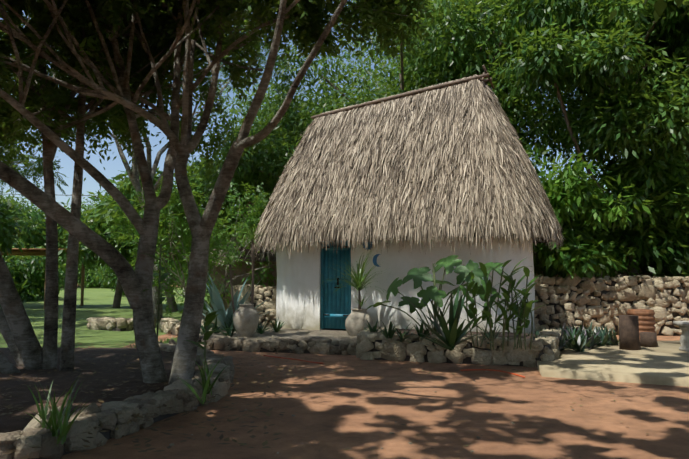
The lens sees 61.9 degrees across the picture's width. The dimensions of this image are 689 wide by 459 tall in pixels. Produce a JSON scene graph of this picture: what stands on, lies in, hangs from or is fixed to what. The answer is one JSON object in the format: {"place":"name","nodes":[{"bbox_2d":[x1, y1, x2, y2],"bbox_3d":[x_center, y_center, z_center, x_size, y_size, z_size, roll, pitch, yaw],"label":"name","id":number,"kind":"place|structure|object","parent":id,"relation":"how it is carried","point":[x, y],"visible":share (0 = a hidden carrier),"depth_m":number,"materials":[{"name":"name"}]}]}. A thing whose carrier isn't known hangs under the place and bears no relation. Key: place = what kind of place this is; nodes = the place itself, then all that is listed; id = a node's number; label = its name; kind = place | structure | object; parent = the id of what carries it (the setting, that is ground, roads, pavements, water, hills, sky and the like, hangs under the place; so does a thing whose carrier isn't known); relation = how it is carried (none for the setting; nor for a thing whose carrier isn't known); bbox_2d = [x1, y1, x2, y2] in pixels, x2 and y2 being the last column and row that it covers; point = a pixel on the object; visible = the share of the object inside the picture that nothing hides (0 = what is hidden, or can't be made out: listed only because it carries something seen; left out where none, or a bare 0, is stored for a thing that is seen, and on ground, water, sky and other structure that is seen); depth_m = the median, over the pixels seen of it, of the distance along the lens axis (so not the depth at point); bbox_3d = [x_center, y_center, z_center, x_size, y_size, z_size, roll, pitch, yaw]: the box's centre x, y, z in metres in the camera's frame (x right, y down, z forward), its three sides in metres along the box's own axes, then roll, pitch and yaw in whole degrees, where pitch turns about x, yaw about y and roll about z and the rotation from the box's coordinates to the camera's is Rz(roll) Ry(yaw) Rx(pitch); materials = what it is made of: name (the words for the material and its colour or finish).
{"place":"outdoors","nodes":[
{"label":"outdoors","id":0,"kind":"place"},
{"bbox_2d":[0,18,99,203],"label":"tree","id":1,"kind":"object","parent":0,"point":[27,172],"depth_m":17.76,"materials":[{"name":"green plant"}]},
{"bbox_2d":[11,194,96,204],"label":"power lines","id":2,"kind":"object","parent":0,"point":[67,195],"visible":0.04,"depth_m":62.02,"materials":[{"name":"black"}]},
{"bbox_2d":[0,287,209,347],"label":"lawn","id":3,"kind":"structure","parent":0,"point":[98,302],"depth_m":21.07,"materials":[{"name":"green plant"}]},
{"bbox_2d":[1,250,84,308],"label":"pergola","id":4,"kind":"object","parent":3,"relation":"on","point":[29,253],"visible":0.31,"depth_m":27.66,"materials":[{"name":"brown wood"}]},
{"bbox_2d":[12,248,66,249],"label":"pergola roof","id":5,"kind":"structure","parent":4,"relation":"attached to","point":[32,249],"depth_m":24.63,"materials":[{"name":"brown wood"}]},
{"bbox_2d":[2,0,292,322],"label":"tree","id":6,"kind":"object","parent":3,"relation":"on","point":[133,175],"depth_m":17.96,"materials":[{"name":"plant"}]},
{"bbox_2d":[96,161,275,319],"bbox_3d":[-3.309,0.442,15.245,7.043,4.540,6.172,0,-5,-2],"label":"shrub","id":7,"kind":"object","parent":3,"relation":"on","point":[176,205],"depth_m":15.21,"materials":[{"name":"green plant"}]},
{"bbox_2d":[122,334,177,347],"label":"lawn path","id":8,"kind":"structure","parent":0,"point":[169,336],"depth_m":13.56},
{"bbox_2d":[116,336,176,347],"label":"grass tufts","id":9,"kind":"object","parent":8,"relation":"on","point":[167,340],"visible":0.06,"depth_m":11.99,"materials":[{"name":"green plant"}]},
{"bbox_2d":[208,202,275,269],"bbox_3d":[-2.643,0.249,23.835,7.188,2.807,4.477,0,-5,-2],"label":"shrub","id":10,"kind":"object","parent":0,"point":[234,239],"visible":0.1,"depth_m":22.27,"materials":[{"name":"green plant"}]},
{"bbox_2d":[222,211,275,261],"bbox_3d":[-2.635,0.274,23.858,6.600,2.200,3.900,0,-5,-2],"label":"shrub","id":11,"kind":"object","parent":10,"relation":"attached to","point":[257,255],"visible":0.02,"depth_m":22.07,"materials":[{"name":"green plant"}]},
{"bbox_2d":[233,284,275,325],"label":"wall","id":12,"kind":"structure","parent":0,"point":[259,290],"depth_m":14.76,"materials":[{"name":"beige stone"}]},
{"bbox_2d":[0,0,650,217],"label":"sky","id":13,"kind":"structure","parent":0,"point":[111,166],"materials":[{"name":"blue"}]},
{"bbox_2d":[322,328,345,330],"bbox_3d":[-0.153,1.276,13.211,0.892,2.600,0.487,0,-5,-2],"label":"threshold","id":14,"kind":"object","parent":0,"point":[333,329],"depth_m":13.19,"materials":[{"name":"grey stone"}]},
{"bbox_2d":[61,283,688,458],"bbox_3d":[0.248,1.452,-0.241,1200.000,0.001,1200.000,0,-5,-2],"label":"ground","id":15,"kind":"structure","parent":0,"point":[631,415],"depth_m":5.95,"materials":[{"name":"brown soil"}]},
{"bbox_2d":[0,348,202,432],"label":"tree bed","id":16,"kind":"object","parent":15,"relation":"on","point":[102,366],"visible":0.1,"depth_m":6.97,"materials":[{"name":"soil"}]},
{"bbox_2d":[19,351,227,443],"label":"bed grasses","id":17,"kind":"object","parent":16,"relation":"on","point":[64,428],"visible":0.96,"depth_m":4.65,"materials":[{"name":"green plant"}]},
{"bbox_2d":[0,342,309,454],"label":"bed litter","id":18,"kind":"object","parent":16,"relation":"on","point":[10,406],"visible":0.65,"depth_m":5.74,"materials":[{"name":"brown plant"}]},
{"bbox_2d":[0,339,234,458],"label":"stone kerb","id":19,"kind":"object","parent":15,"relation":"on","point":[177,395],"depth_m":5.26,"materials":[{"name":"grey stone"}]},
{"bbox_2d":[86,316,156,330],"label":"stone wall","id":20,"kind":"structure","parent":15,"relation":"on","point":[102,322],"depth_m":15.35,"materials":[{"name":"beige stone"}]},
{"bbox_2d":[159,318,214,335],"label":"stone block","id":21,"kind":"structure","parent":15,"relation":"on","point":[168,325],"depth_m":14.43,"materials":[{"name":"beige stone"}]},
{"bbox_2d":[0,0,445,384],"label":"trees","id":22,"kind":"object","parent":15,"relation":"on","point":[21,339],"depth_m":7.73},
{"bbox_2d":[210,261,276,310],"bbox_3d":[-2.635,2.217,23.702,5.700,2.500,3.000,0,-5,-2],"label":"shrub","id":23,"kind":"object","parent":15,"relation":"on","point":[239,279],"depth_m":22.25,"materials":[{"name":"green plant"}]},
{"bbox_2d":[177,335,356,354],"bbox_3d":[-1.420,2.257,11.144,3.934,0.414,0.421,-1,-5,14],"label":"terrace edge","id":24,"kind":"object","parent":15,"relation":"on","point":[328,346],"depth_m":10.93,"materials":[{"name":"grey stone"}]},
{"bbox_2d":[199,326,356,340],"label":"terrace top","id":25,"kind":"structure","parent":15,"relation":"on","point":[289,333],"depth_m":12.18,"materials":[{"name":"beige concrete"}]},
{"bbox_2d":[202,272,275,329],"bbox_3d":[-2.710,1.691,13.476,2.028,1.463,1.966,3,-5,-29],"label":"blue agave","id":26,"kind":"object","parent":25,"relation":"on","point":[223,315],"visible":0.56,"depth_m":13.06,"materials":[{"name":"plant"}]},
{"bbox_2d":[233,304,258,336],"bbox_3d":[-2.017,1.862,11.751,0.540,0.660,0.540,0,-5,-2],"label":"pot","id":27,"kind":"object","parent":25,"relation":"on","point":[245,319],"visible":0.92,"depth_m":11.57,"materials":[{"name":"ceramic"}]},
{"bbox_2d":[345,308,372,335],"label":"clay pot","id":28,"kind":"object","parent":25,"relation":"on","point":[355,321],"depth_m":11.95,"materials":[{"name":"ceramic"}]},
{"bbox_2d":[229,239,360,331],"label":"pot plant trunks","id":29,"kind":"object","parent":28,"relation":"in","point":[252,292],"visible":0.75,"depth_m":12.72,"materials":[{"name":"plant"}]},
{"bbox_2d":[220,220,388,306],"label":"strap plants","id":30,"kind":"object","parent":29,"relation":"attached to","point":[359,278],"visible":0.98,"depth_m":12.29,"materials":[{"name":"green plant"}]},
{"bbox_2d":[0,184,688,313],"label":"understory leaves","id":31,"kind":"object","parent":15,"relation":"on","point":[27,273],"visible":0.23,"depth_m":32.23,"materials":[{"name":"green plant"}]},
{"bbox_2d":[26,0,688,311],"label":"forest","id":32,"kind":"object","parent":15,"relation":"on","point":[567,62],"depth_m":16.30,"materials":[{"name":"green plant"}]},
{"bbox_2d":[263,355,524,377],"bbox_3d":[0.560,2.212,9.382,4.641,0.021,0.451,-2,-5,24],"label":"brick edging","id":33,"kind":"object","parent":15,"relation":"on","point":[460,370],"visible":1,"depth_m":8.88,"materials":[{"name":"red"}]},
{"bbox_2d":[101,343,688,457],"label":"fallen leaves","id":34,"kind":"object","parent":15,"relation":"on","point":[409,377],"visible":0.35,"depth_m":7.68,"materials":[{"name":"brown plant"}]},
{"bbox_2d":[169,354,686,453],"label":"pebbles","id":35,"kind":"object","parent":15,"relation":"on","point":[410,443],"visible":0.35,"depth_m":5.70,"materials":[{"name":"stone"}]},
{"bbox_2d":[534,204,664,277],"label":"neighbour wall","id":36,"kind":"structure","parent":15,"relation":"on","point":[623,274],"depth_m":17.07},
{"bbox_2d":[537,340,688,386],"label":"concrete slab","id":37,"kind":"structure","parent":15,"relation":"on","point":[665,363],"depth_m":8.75,"materials":[{"name":"beige concrete"}]},
{"bbox_2d":[516,320,618,351],"bbox_3d":[4.300,2.083,11.062,3.851,0.507,1.536,4,-6,-41],"label":"rhoeo","id":38,"kind":"object","parent":37,"relation":"on","point":[580,339],"visible":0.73,"depth_m":10.97,"materials":[{"name":"green plant"}]},
{"bbox_2d":[619,315,657,349],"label":"log stools","id":39,"kind":"object","parent":37,"relation":"on","point":[629,339],"visible":1,"depth_m":10.62,"materials":[{"name":"brown wood"}]},
{"bbox_2d":[673,321,688,351],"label":"stone table","id":40,"kind":"object","parent":37,"relation":"on","point":[684,336],"visible":1,"depth_m":10.45,"materials":[{"name":"stone"}]},
{"bbox_2d":[627,309,655,337],"bbox_3d":[6.520,2.071,12.616,0.564,0.620,0.564,0,-5,-2],"label":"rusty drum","id":41,"kind":"object","parent":15,"relation":"on","point":[646,320],"visible":0.5,"depth_m":12.38,"materials":[{"name":"orange metal"}]},
{"bbox_2d":[276,236,534,333],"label":"hut wall","id":42,"kind":"structure","parent":0,"point":[298,286],"depth_m":12.44,"materials":[{"name":"white paint"}]},
{"bbox_2d":[320,240,350,328],"bbox_3d":[-0.180,1.172,13.165,0.800,2.200,0.080,-2,-5,26],"label":"hut door","id":43,"kind":"structure","parent":42,"relation":"in","point":[335,305],"depth_m":13.17,"materials":[{"name":"blue wood"}]},
{"bbox_2d":[323,246,348,315],"bbox_3d":[-0.191,1.178,13.142,0.680,1.585,0.050,-2,-5,26],"label":"door hardware","id":44,"kind":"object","parent":43,"relation":"attached to","point":[337,284],"depth_m":13.12,"materials":[{"name":"grey metal"}]},
{"bbox_2d":[363,240,380,266],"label":"wall ornaments","id":45,"kind":"object","parent":42,"relation":"attached to","point":[375,256],"depth_m":12.71,"materials":[{"name":"blue ceramic"}]},
{"bbox_2d":[259,114,557,246],"bbox_3d":[1.222,-1.559,13.916,7.366,3.815,3.388,-2,-5,26],"label":"hut roof base","id":46,"kind":"object","parent":42,"relation":"on","point":[539,240],"depth_m":12.12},
{"bbox_2d":[250,74,564,257],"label":"thatched roof","id":47,"kind":"structure","parent":46,"relation":"on","point":[472,172],"depth_m":12.54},
{"bbox_2d":[311,65,494,118],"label":"roof ridge","id":48,"kind":"structure","parent":47,"relation":"on","point":[484,75],"depth_m":13.62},
{"bbox_2d":[356,327,562,367],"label":"planter wall","id":49,"kind":"structure","parent":0,"point":[394,348],"depth_m":9.60,"materials":[{"name":"grey stone"}]},
{"bbox_2d":[157,245,532,394],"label":"plant stems","id":50,"kind":"object","parent":49,"relation":"on","point":[519,341],"visible":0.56,"depth_m":9.02,"materials":[{"name":"green plant"}]},
{"bbox_2d":[140,240,546,348],"bbox_3d":[0.320,0.873,7.973,6.061,1.390,1.992,2,-5,-27],"label":"ginger","id":51,"kind":"object","parent":50,"relation":"on","point":[472,311],"visible":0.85,"depth_m":8.88,"materials":[{"name":"green plant"}]},
{"bbox_2d":[366,255,502,313],"bbox_3d":[1.618,0.963,10.118,2.521,1.036,0.956,0,-5,-2],"label":"leaf plant","id":52,"kind":"object","parent":50,"relation":"on","point":[419,276],"visible":0.85,"depth_m":10.16,"materials":[{"name":"green plant"}]},
{"bbox_2d":[200,288,502,350],"bbox_3d":[-0.293,1.610,10.929,6.917,1.132,2.057,-3,-6,37],"label":"green agave","id":53,"kind":"object","parent":49,"relation":"on","point":[452,336],"visible":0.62,"depth_m":9.15,"materials":[{"name":"green plant"}]},
{"bbox_2d":[394,329,538,339],"bbox_3d":[2.390,2.253,11.189,3.108,0.430,3.231,-2,-5,20],"label":"planter bed","id":54,"kind":"object","parent":49,"relation":"in","point":[511,334],"visible":0.04,"depth_m":11.29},
{"bbox_2d":[534,272,688,335],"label":"garden wall","id":55,"kind":"structure","parent":0,"point":[656,301],"depth_m":14.26,"materials":[{"name":"beige stone"}]},
{"bbox_2d":[519,134,688,279],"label":"bush","id":56,"kind":"object","parent":55,"relation":"on","point":[581,221],"visible":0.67,"depth_m":14.65,"materials":[{"name":"green plant"}]},
{"bbox_2d":[608,0,688,29],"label":"canopy tree","id":57,"kind":"object","parent":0,"point":[660,6],"visible":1,"depth_m":8.45,"materials":[{"name":"green plant"}]},
{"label":"forest","id":58,"kind":"object","parent":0,"visible":0},
{"bbox_2d":[0,153,686,273],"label":"tree leaves","id":59,"kind":"object","parent":58,"relation":"on","point":[17,222],"visible":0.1,"depth_m":24.88,"materials":[{"name":"green plant"}]}
]}

